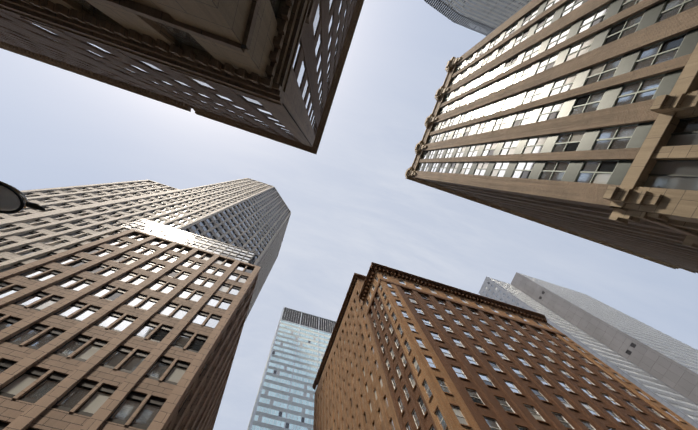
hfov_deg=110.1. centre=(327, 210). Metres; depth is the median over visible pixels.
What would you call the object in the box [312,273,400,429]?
south wing
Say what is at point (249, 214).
setback tower
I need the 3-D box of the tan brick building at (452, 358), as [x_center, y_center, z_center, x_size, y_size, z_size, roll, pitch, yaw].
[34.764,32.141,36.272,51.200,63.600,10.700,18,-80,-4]
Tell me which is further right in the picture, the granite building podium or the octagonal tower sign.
the octagonal tower sign
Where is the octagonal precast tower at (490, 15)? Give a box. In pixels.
[424,0,531,35]
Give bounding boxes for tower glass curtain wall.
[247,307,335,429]
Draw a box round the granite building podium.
[0,219,260,429]
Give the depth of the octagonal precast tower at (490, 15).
196.27 m
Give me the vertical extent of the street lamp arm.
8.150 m
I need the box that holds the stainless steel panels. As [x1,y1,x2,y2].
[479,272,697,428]
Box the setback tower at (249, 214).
[0,178,290,320]
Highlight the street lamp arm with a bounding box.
[0,181,44,213]
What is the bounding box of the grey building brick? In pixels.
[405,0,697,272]
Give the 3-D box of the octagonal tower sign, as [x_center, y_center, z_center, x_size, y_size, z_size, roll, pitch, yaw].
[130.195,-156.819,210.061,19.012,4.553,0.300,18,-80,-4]
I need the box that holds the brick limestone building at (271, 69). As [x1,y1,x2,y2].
[0,0,363,153]
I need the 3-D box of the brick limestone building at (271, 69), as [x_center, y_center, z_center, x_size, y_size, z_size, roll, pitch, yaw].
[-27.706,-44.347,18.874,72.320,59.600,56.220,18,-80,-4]
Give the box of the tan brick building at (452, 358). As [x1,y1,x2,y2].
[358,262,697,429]
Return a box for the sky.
[0,0,697,429]
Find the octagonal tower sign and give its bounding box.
[469,23,489,33]
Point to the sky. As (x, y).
(352, 205)

